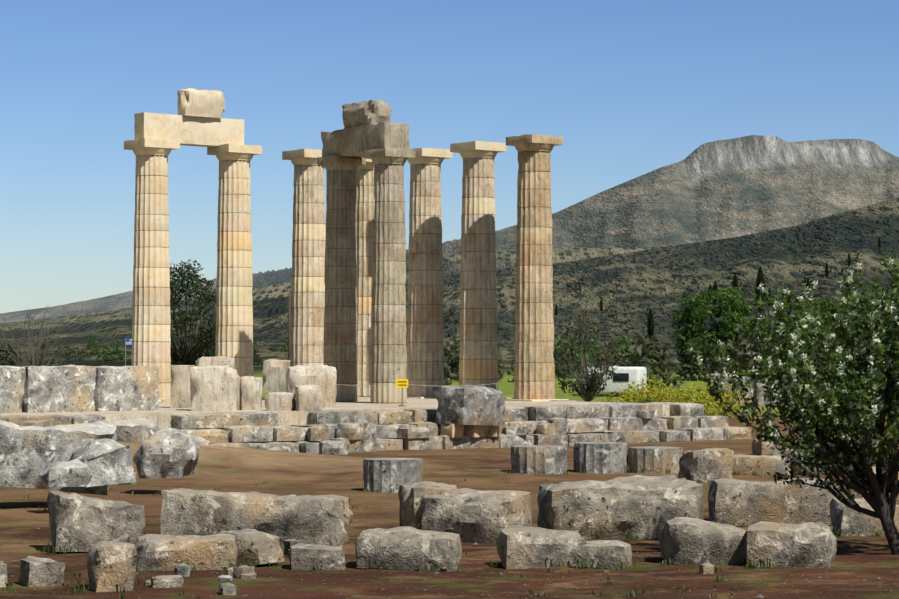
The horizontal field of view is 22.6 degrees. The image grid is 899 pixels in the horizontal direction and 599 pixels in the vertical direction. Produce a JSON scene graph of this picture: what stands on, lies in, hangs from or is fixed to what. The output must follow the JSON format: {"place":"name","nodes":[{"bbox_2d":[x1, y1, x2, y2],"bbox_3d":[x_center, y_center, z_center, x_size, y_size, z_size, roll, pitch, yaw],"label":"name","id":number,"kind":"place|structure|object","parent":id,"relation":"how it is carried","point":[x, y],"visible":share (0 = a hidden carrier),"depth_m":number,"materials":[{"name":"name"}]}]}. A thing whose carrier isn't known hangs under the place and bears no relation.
{"place":"outdoors","nodes":[
{"label":"outdoors","id":0,"kind":"place"},
{"bbox_2d":[262,359,289,392],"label":"platform block","id":1,"kind":"structure","parent":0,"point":[274,374],"depth_m":108.90,"materials":[{"name":"stone"}]},
{"bbox_2d":[0,397,669,442],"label":"temple platform","id":2,"kind":"structure","parent":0,"point":[161,416],"depth_m":72.41,"materials":[{"name":"stone"}]},
{"bbox_2d":[0,366,25,412],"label":"stone block","id":3,"kind":"structure","parent":2,"relation":"on","point":[12,382],"depth_m":69.31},
{"bbox_2d":[22,364,95,412],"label":"stone block","id":4,"kind":"structure","parent":2,"relation":"on","point":[68,388],"depth_m":70.33,"materials":[{"name":"stone"}]},
{"bbox_2d":[93,366,159,410],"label":"stone block","id":5,"kind":"structure","parent":2,"relation":"on","point":[126,388],"depth_m":71.84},
{"bbox_2d":[170,365,194,407],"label":"platform block","id":6,"kind":"structure","parent":2,"relation":"on","point":[180,390],"depth_m":76.02,"materials":[{"name":"stone"}]},
{"bbox_2d":[190,365,239,410],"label":"platform block","id":7,"kind":"structure","parent":2,"relation":"on","point":[214,388],"depth_m":71.90,"materials":[{"name":"stone"}]},
{"bbox_2d":[196,356,234,369],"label":"platform block","id":8,"kind":"structure","parent":7,"relation":"on","point":[212,361],"depth_m":72.20,"materials":[{"name":"stone"}]},
{"bbox_2d":[239,376,262,409],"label":"platform block","id":9,"kind":"structure","parent":2,"relation":"on","point":[251,392],"depth_m":73.19,"materials":[{"name":"stone"}]},
{"bbox_2d":[265,392,294,410],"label":"platform block","id":10,"kind":"structure","parent":2,"relation":"on","point":[279,401],"depth_m":71.88,"materials":[{"name":"stone"}]},
{"bbox_2d":[294,384,322,411],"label":"platform block","id":11,"kind":"structure","parent":2,"relation":"on","point":[308,397],"depth_m":71.88,"materials":[{"name":"stone"}]},
{"bbox_2d":[286,364,336,407],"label":"platform block","id":12,"kind":"structure","parent":2,"relation":"on","point":[325,376],"depth_m":75.97,"materials":[{"name":"stone"}]},
{"bbox_2d":[317,155,365,400],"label":"column","id":13,"kind":"structure","parent":2,"relation":"on","point":[340,347],"depth_m":86.17,"materials":[{"name":"stone"}]},
{"bbox_2d":[321,122,409,156],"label":"architrave","id":14,"kind":"object","parent":13,"relation":"on","point":[355,141],"visible":0.9,"depth_m":84.21,"materials":[{"name":"stone"}]},
{"bbox_2d":[342,100,391,127],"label":"frieze block","id":15,"kind":"object","parent":14,"relation":"on","point":[364,113],"visible":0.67,"depth_m":84.53,"materials":[{"name":"stone"}]},
{"bbox_2d":[355,159,374,396],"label":"column","id":16,"kind":"structure","parent":2,"relation":"on","point":[364,182],"depth_m":96.02,"materials":[{"name":"stone"}]},
{"bbox_2d":[363,147,415,402],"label":"column","id":17,"kind":"structure","parent":2,"relation":"on","point":[388,345],"depth_m":83.25,"materials":[{"name":"stone"}]},
{"bbox_2d":[396,379,407,406],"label":"warning sign","id":18,"kind":"object","parent":2,"relation":"on","point":[402,383],"visible":1,"depth_m":77.29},
{"bbox_2d":[407,397,435,398],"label":"stylobate slab","id":19,"kind":"object","parent":2,"relation":"on","point":[421,397],"visible":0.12,"depth_m":92.79,"materials":[{"name":"stone"}]},
{"bbox_2d":[407,148,452,396],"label":"column","id":20,"kind":"structure","parent":19,"relation":"on","point":[425,352],"depth_m":93.45,"materials":[{"name":"stone"}]},
{"bbox_2d":[504,399,568,400],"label":"stylobate slab","id":21,"kind":"object","parent":2,"relation":"on","point":[532,399],"visible":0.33,"depth_m":87.37,"materials":[{"name":"stone"}]},
{"bbox_2d":[506,134,562,399],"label":"column","id":22,"kind":"structure","parent":21,"relation":"on","point":[534,372],"depth_m":87.59,"materials":[{"name":"stone"}]},
{"bbox_2d":[0,135,898,598],"bbox_3d":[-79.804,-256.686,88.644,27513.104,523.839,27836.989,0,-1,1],"label":"ground","id":23,"kind":"structure","parent":0,"point":[662,241],"depth_m":1216.45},
{"bbox_2d":[0,561,7,586],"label":"fallen block","id":24,"kind":"object","parent":23,"relation":"on","point":[3,574],"depth_m":29.77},
{"bbox_2d":[0,341,22,365],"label":"bush","id":25,"kind":"object","parent":23,"relation":"on","point":[2,350],"visible":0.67,"depth_m":489.38,"materials":[{"name":"green plant"}]},
{"bbox_2d":[0,306,67,366],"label":"bare shrub","id":26,"kind":"object","parent":23,"relation":"on","point":[38,362],"visible":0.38,"depth_m":119.72,"materials":[{"name":"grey plant"}]},
{"bbox_2d":[18,556,65,586],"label":"fallen block","id":27,"kind":"object","parent":23,"relation":"on","point":[35,571],"depth_m":29.91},
{"bbox_2d":[0,420,117,495],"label":"heap block","id":28,"kind":"object","parent":23,"relation":"on","point":[28,454],"depth_m":44.56,"materials":[{"name":"stone"}]},
{"bbox_2d":[39,459,92,486],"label":"heap block","id":29,"kind":"object","parent":23,"relation":"on","point":[75,473],"depth_m":43.14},
{"bbox_2d":[59,345,84,359],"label":"bush","id":30,"kind":"object","parent":23,"relation":"on","point":[69,353],"visible":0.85,"depth_m":726.43,"materials":[{"name":"green plant"}]},
{"bbox_2d":[47,491,144,551],"bbox_3d":[-5.597,3.510,35.543,1.452,0.966,1.299,0,-1,-17],"label":"fallen block","id":31,"kind":"object","parent":23,"relation":"on","point":[81,523],"depth_m":34.98,"materials":[{"name":"stone"}]},
{"bbox_2d":[70,438,134,486],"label":"heap block","id":32,"kind":"object","parent":23,"relation":"on","point":[108,461],"depth_m":43.61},
{"bbox_2d":[96,343,126,361],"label":"bush","id":33,"kind":"object","parent":23,"relation":"on","point":[108,353],"visible":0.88,"depth_m":622.98,"materials":[{"name":"green plant"}]},
{"bbox_2d":[87,541,136,591],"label":"fallen block","id":34,"kind":"object","parent":23,"relation":"on","point":[111,565],"depth_m":29.12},
{"bbox_2d":[108,418,159,441],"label":"heap block","id":35,"kind":"object","parent":23,"relation":"on","point":[139,429],"depth_m":63.05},
{"bbox_2d":[133,428,199,478],"bbox_3d":[-6.153,3.366,49.243,1.417,1.071,1.340,-1,-2,24],"label":"boulder","id":36,"kind":"object","parent":23,"relation":"on","point":[167,453],"depth_m":48.76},
{"bbox_2d":[131,259,216,376],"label":"oak tree","id":37,"kind":"object","parent":23,"relation":"on","point":[187,356],"visible":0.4,"depth_m":126.61,"materials":[{"name":"green plant"}]},
{"bbox_2d":[135,533,237,570],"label":"fallen block","id":38,"kind":"object","parent":23,"relation":"on","point":[157,552],"depth_m":31.92,"materials":[{"name":"stone"}]},
{"bbox_2d":[221,529,284,565],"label":"fallen block","id":39,"kind":"object","parent":23,"relation":"on","point":[255,547],"depth_m":32.48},
{"bbox_2d":[161,488,352,545],"bbox_3d":[-3.141,3.554,36.855,3.136,0.920,1.138,0,-1,5],"label":"fallen block","id":40,"kind":"object","parent":23,"relation":"on","point":[326,520],"depth_m":36.38,"materials":[{"name":"stone"}]},
{"bbox_2d":[282,293,290,359],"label":"power pole","id":41,"kind":"object","parent":23,"relation":"on","point":[289,319],"visible":0.65,"depth_m":164.67,"materials":[{"name":"brown wood"}]},
{"bbox_2d":[288,543,345,569],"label":"fallen block","id":42,"kind":"object","parent":23,"relation":"on","point":[302,556],"depth_m":32.13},
{"bbox_2d":[319,440,348,454],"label":"stone block","id":43,"kind":"structure","parent":23,"relation":"on","point":[337,447],"depth_m":69.31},
{"bbox_2d":[363,458,422,492],"bbox_3d":[-1.276,3.983,50.842,1.359,0.750,1.355,0,-1,1],"label":"fallen drum","id":44,"kind":"object","parent":23,"relation":"on","point":[382,474],"visible":0.81,"depth_m":50.29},
{"bbox_2d":[355,526,461,570],"bbox_3d":[-0.594,3.625,32.649,1.560,0.617,1.040,0,-1,1],"label":"fallen block","id":45,"kind":"object","parent":23,"relation":"on","point":[409,548],"depth_m":32.23,"materials":[{"name":"stone"}]},
{"bbox_2d":[398,481,456,529],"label":"fallen block","id":46,"kind":"object","parent":23,"relation":"on","point":[411,495],"depth_m":37.41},
{"bbox_2d":[144,539,713,594],"bbox_3d":[-0.159,3.756,31.706,7.758,0.250,6.350,0,-1,1],"label":"rubble","id":47,"kind":"object","parent":23,"relation":"on","point":[181,570],"visible":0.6,"depth_m":30.73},
{"bbox_2d":[5,450,881,591],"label":"weeds","id":48,"kind":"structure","parent":23,"relation":"on","point":[628,535],"depth_m":32.49,"materials":[{"name":"green plant"}]},
{"bbox_2d":[0,456,898,598],"bbox_3d":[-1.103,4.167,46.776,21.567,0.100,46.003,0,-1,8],"label":"grass tufts","id":49,"kind":"object","parent":23,"relation":"on","point":[121,596],"visible":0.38,"depth_m":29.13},
{"bbox_2d":[443,333,503,381],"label":"tree","id":50,"kind":"object","parent":23,"relation":"on","point":[453,364],"visible":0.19,"depth_m":235.00,"materials":[{"name":"green plant"}]},
{"bbox_2d":[421,488,531,542],"bbox_3d":[0.426,3.592,37.370,1.757,0.874,1.265,0,-1,14],"label":"fallen block","id":51,"kind":"object","parent":23,"relation":"on","point":[473,515],"depth_m":36.90,"materials":[{"name":"stone"}]},
{"bbox_2d":[208,426,751,453],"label":"stone course","id":52,"kind":"object","parent":23,"relation":"on","point":[566,439],"visible":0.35,"depth_m":74.69,"materials":[{"name":"stone"}]},
{"bbox_2d":[307,425,327,440],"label":"stone block","id":53,"kind":"structure","parent":52,"relation":"on","point":[318,433],"depth_m":69.97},
{"bbox_2d":[336,422,374,439],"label":"stone block","id":54,"kind":"structure","parent":52,"relation":"on","point":[358,431],"depth_m":70.83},
{"bbox_2d":[397,427,429,437],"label":"stone block","id":55,"kind":"structure","parent":52,"relation":"on","point":[417,432],"depth_m":72.33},
{"bbox_2d":[159,415,727,442],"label":"stone course","id":56,"kind":"object","parent":52,"relation":"on","point":[243,433],"visible":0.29,"depth_m":73.58,"materials":[{"name":"stone"}]},
{"bbox_2d":[17,420,52,426],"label":"stone block","id":57,"kind":"structure","parent":56,"relation":"on","point":[43,423],"depth_m":64.63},
{"bbox_2d":[0,398,703,428],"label":"stone course","id":58,"kind":"object","parent":56,"relation":"on","point":[406,415],"visible":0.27,"depth_m":72.72,"materials":[{"name":"stone"}]},
{"bbox_2d":[433,386,505,425],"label":"stone block","id":59,"kind":"object","parent":56,"relation":"on","point":[477,405],"depth_m":73.38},
{"bbox_2d":[532,406,565,420],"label":"stone block","id":60,"kind":"structure","parent":56,"relation":"on","point":[543,413],"depth_m":76.73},
{"bbox_2d":[635,410,654,418],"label":"stone block","id":61,"kind":"structure","parent":56,"relation":"on","point":[643,414],"depth_m":79.43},
{"bbox_2d":[440,424,463,437],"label":"stone block","id":62,"kind":"structure","parent":52,"relation":"on","point":[453,430],"depth_m":73.25,"materials":[{"name":"stone"}]},
{"bbox_2d":[463,425,485,436],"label":"stone block","id":63,"kind":"structure","parent":52,"relation":"on","point":[473,430],"depth_m":73.70,"materials":[{"name":"stone"}]},
{"bbox_2d":[503,426,527,434],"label":"stone block","id":64,"kind":"structure","parent":52,"relation":"on","point":[517,430],"depth_m":74.99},
{"bbox_2d":[536,422,554,433],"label":"stone block","id":65,"kind":"structure","parent":52,"relation":"on","point":[546,428],"depth_m":75.89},
{"bbox_2d":[547,417,566,433],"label":"stone block","id":66,"kind":"structure","parent":52,"relation":"on","point":[560,425],"depth_m":76.12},
{"bbox_2d":[511,445,566,473],"bbox_3d":[2.316,4.171,58.227,1.467,0.742,1.455,0,-1,1],"label":"fallen drum","id":67,"kind":"object","parent":23,"relation":"on","point":[534,459],"visible":0.94,"depth_m":57.66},
{"bbox_2d":[497,525,587,568],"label":"fallen block","id":68,"kind":"object","parent":23,"relation":"on","point":[522,547],"depth_m":32.53,"materials":[{"name":"stone"}]},
{"bbox_2d":[553,332,593,378],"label":"tree","id":69,"kind":"object","parent":23,"relation":"on","point":[558,374],"visible":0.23,"depth_m":270.31,"materials":[{"name":"green plant"}]},
{"bbox_2d":[567,334,607,370],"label":"tree","id":70,"kind":"object","parent":23,"relation":"on","point":[594,343],"visible":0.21,"depth_m":372.10,"materials":[{"name":"green plant"}]},
{"bbox_2d":[553,310,627,401],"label":"bush","id":71,"kind":"object","parent":23,"relation":"on","point":[591,382],"visible":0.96,"depth_m":111.09,"materials":[{"name":"green plant"}]},
{"bbox_2d":[573,442,627,473],"bbox_3d":[3.967,4.166,59.053,1.426,0.794,1.430,0,-1,1],"label":"fallen drum","id":72,"kind":"object","parent":23,"relation":"on","point":[598,457],"visible":0.98,"depth_m":58.47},
{"bbox_2d":[571,540,631,568],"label":"fallen block","id":73,"kind":"object","parent":23,"relation":"on","point":[609,554],"depth_m":32.46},
{"bbox_2d":[572,366,646,396],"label":"caravan","id":74,"kind":"object","parent":23,"relation":"on","point":[625,377],"visible":0.42,"depth_m":150.43,"materials":[{"name":"white paint"}]},
{"bbox_2d":[598,335,632,366],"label":"tree","id":75,"kind":"object","parent":23,"relation":"on","point":[611,342],"visible":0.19,"depth_m":331.16,"materials":[{"name":"green plant"}]},
{"bbox_2d":[537,475,704,539],"bbox_3d":[2.931,3.545,38.299,2.768,1.073,1.480,0,-1,-9],"label":"fallen block","id":76,"kind":"object","parent":23,"relation":"on","point":[643,507],"depth_m":37.67,"materials":[{"name":"stone"}]},
{"bbox_2d":[602,387,644,402],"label":"broom bush","id":77,"kind":"object","parent":23,"relation":"on","point":[623,398],"visible":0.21,"depth_m":106.16,"materials":[{"name":"yellow plant"}]},
{"bbox_2d":[605,332,657,374],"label":"tree","id":78,"kind":"object","parent":23,"relation":"on","point":[624,343],"visible":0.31,"depth_m":313.64,"materials":[{"name":"green plant"}]},
{"bbox_2d":[620,380,656,402],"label":"broom bush","id":79,"kind":"object","parent":23,"relation":"on","point":[637,392],"visible":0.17,"depth_m":110.46,"materials":[{"name":"yellow plant"}]},
{"bbox_2d":[618,374,675,402],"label":"broom bush","id":80,"kind":"object","parent":23,"relation":"on","point":[635,393],"visible":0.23,"depth_m":106.17,"materials":[{"name":"yellow plant"}]},
{"bbox_2d":[647,309,653,338],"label":"cypress tree","id":81,"kind":"object","parent":23,"relation":"on","point":[650,326],"visible":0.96,"depth_m":974.80,"materials":[{"name":"green plant"}]},
{"bbox_2d":[620,334,684,387],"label":"bush","id":82,"kind":"object","parent":23,"relation":"on","point":[649,349],"visible":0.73,"depth_m":193.14,"materials":[{"name":"green plant"}]},
{"bbox_2d":[627,446,682,472],"bbox_3d":[5.406,4.226,59.048,1.471,0.675,1.453,0,-1,1],"label":"fallen drum","id":83,"kind":"object","parent":23,"relation":"on","point":[652,459],"visible":0.94,"depth_m":58.44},
{"bbox_2d":[636,374,681,402],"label":"broom bush","id":84,"kind":"object","parent":23,"relation":"on","point":[658,393],"visible":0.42,"depth_m":105.04,"materials":[{"name":"yellow plant"}]},
{"bbox_2d":[663,384,713,414],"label":"broom bush","id":85,"kind":"object","parent":23,"relation":"on","point":[685,391],"visible":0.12,"depth_m":108.65,"materials":[{"name":"yellow plant"}]},
{"bbox_2d":[669,383,722,415],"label":"broom bush","id":86,"kind":"object","parent":23,"relation":"on","point":[702,401],"visible":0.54,"depth_m":104.76,"materials":[{"name":"yellow plant"}]},
{"bbox_2d":[676,338,724,380],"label":"bush","id":87,"kind":"object","parent":23,"relation":"on","point":[689,375],"visible":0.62,"depth_m":242.84,"materials":[{"name":"green plant"}]},
{"bbox_2d":[658,517,746,563],"bbox_3d":[3.814,3.592,33.462,1.389,0.688,1.104,0,-1,1],"label":"fallen block","id":88,"kind":"object","parent":23,"relation":"on","point":[686,540],"depth_m":32.99,"materials":[{"name":"stone"}]},
{"bbox_2d":[678,448,733,484],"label":"fallen block","id":89,"kind":"object","parent":23,"relation":"on","point":[703,466],"depth_m":53.33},
{"bbox_2d":[696,382,735,417],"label":"broom bush","id":90,"kind":"object","parent":23,"relation":"on","point":[718,400],"visible":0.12,"depth_m":110.10,"materials":[{"name":"yellow plant"}]},
{"bbox_2d":[707,373,731,402],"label":"wall fragment","id":91,"kind":"object","parent":23,"relation":"on","point":[726,379],"depth_m":129.42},
{"bbox_2d":[691,381,751,418],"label":"broom bush","id":92,"kind":"object","parent":23,"relation":"on","point":[734,400],"visible":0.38,"depth_m":106.46,"materials":[{"name":"yellow plant"}]},
{"bbox_2d":[668,285,775,369],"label":"tree","id":93,"kind":"object","parent":23,"relation":"on","point":[732,306],"visible":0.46,"depth_m":256.75,"materials":[{"name":"green plant"}]},
{"bbox_2d":[705,334,762,379],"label":"bush","id":94,"kind":"object","parent":23,"relation":"on","point":[737,342],"visible":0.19,"depth_m":222.97,"materials":[{"name":"green plant"}]},
{"bbox_2d":[731,376,753,404],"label":"wall fragment","id":95,"kind":"object","parent":23,"relation":"on","point":[749,394],"depth_m":125.34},
{"bbox_2d":[723,310,792,382],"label":"tree","id":96,"kind":"object","parent":23,"relation":"on","point":[743,357],"visible":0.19,"depth_m":192.15,"materials":[{"name":"green plant"}]},
{"bbox_2d":[755,266,765,310],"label":"cypress tree","id":97,"kind":"object","parent":23,"relation":"on","point":[760,277],"visible":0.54,"depth_m":1154.03,"materials":[{"name":"green plant"}]},
{"bbox_2d":[732,454,790,475],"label":"fallen block","id":98,"kind":"object","parent":23,"relation":"on","point":[750,464],"depth_m":57.13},
{"bbox_2d":[753,379,779,406],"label":"wall fragment","id":99,"kind":"object","parent":23,"relation":"on","point":[758,392],"depth_m":121.40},
{"bbox_2d":[708,478,838,525],"bbox_3d":[5.910,3.670,40.907,2.406,0.867,1.279,0,-1,1],"label":"fallen block","id":100,"kind":"object","parent":23,"relation":"on","point":[747,503],"depth_m":40.35,"materials":[{"name":"stone"}]},
{"bbox_2d":[752,438,799,454],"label":"fallen block","id":101,"kind":"object","parent":23,"relation":"on","point":[759,447],"depth_m":68.53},
{"bbox_2d":[679,250,898,554],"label":"flowering tree","id":102,"kind":"object","parent":23,"relation":"on","point":[827,433],"visible":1,"depth_m":33.77,"materials":[{"name":"green plant"}]},
{"bbox_2d":[745,521,836,567],"bbox_3d":[4.990,3.575,32.846,1.305,0.657,0.969,0,-1,12],"label":"fallen block","id":103,"kind":"object","parent":23,"relation":"on","point":[811,544],"depth_m":32.44,"materials":[{"name":"stone"}]},
{"bbox_2d":[790,452,831,474],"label":"fallen block","id":104,"kind":"object","parent":23,"relation":"on","point":[797,468],"depth_m":57.45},
{"bbox_2d":[780,310,892,392],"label":"tree","id":105,"kind":"object","parent":23,"relation":"on","point":[825,328],"visible":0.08,"depth_m":162.68,"materials":[{"name":"green plant"}]},
{"bbox_2d":[796,292,886,378],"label":"green tree","id":106,"kind":"object","parent":23,"relation":"on","point":[825,305],"visible":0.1,"depth_m":227.16,"materials":[{"name":"green plant"}]},
{"bbox_2d":[829,497,898,535],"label":"fallen block","id":107,"kind":"object","parent":23,"relation":"on","point":[850,520],"depth_m":37.95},
{"bbox_2d":[0,0,898,312],"label":"sky","id":108,"kind":"structure","parent":0,"point":[631,88],"materials":[{"name":"blue"}]},
{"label":"new stylobate slab","id":109,"kind":"object","parent":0,"visible":0},
{"bbox_2d":[124,138,179,398],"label":"column","id":110,"kind":"structure","parent":109,"relation":"on","point":[151,323],"depth_m":89.33,"materials":[{"name":"stone"}]},
{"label":"new stylobate slab","id":111,"kind":"object","parent":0,"visible":0},
{"bbox_2d":[207,144,261,376],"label":"column","id":112,"kind":"structure","parent":111,"relation":"on","point":[234,325],"depth_m":91.69,"materials":[{"name":"stone"}]},
{"bbox_2d":[134,112,243,146],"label":"architrave","id":113,"kind":"object","parent":112,"relation":"on","point":[197,131],"visible":0.79,"depth_m":90.95,"materials":[{"name":"stone"}]},
{"bbox_2d":[177,88,224,117],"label":"frieze block","id":114,"kind":"object","parent":113,"relation":"on","point":[193,102],"visible":0.92,"depth_m":91.03,"materials":[{"name":"stone"}]},
{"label":"new stylobate slab","id":115,"kind":"object","parent":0,"visible":0},
{"bbox_2d":[282,149,325,366],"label":"column","id":116,"kind":"structure","parent":115,"relation":"on","point":[308,286],"depth_m":93.99,"materials":[{"name":"stone"}]},
{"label":"new stylobate slab","id":117,"kind":"object","parent":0,"visible":0},
{"bbox_2d":[450,141,506,390],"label":"column","id":118,"kind":"structure","parent":117,"relation":"on","point":[478,358],"depth_m":90.54,"materials":[{"name":"stone"}]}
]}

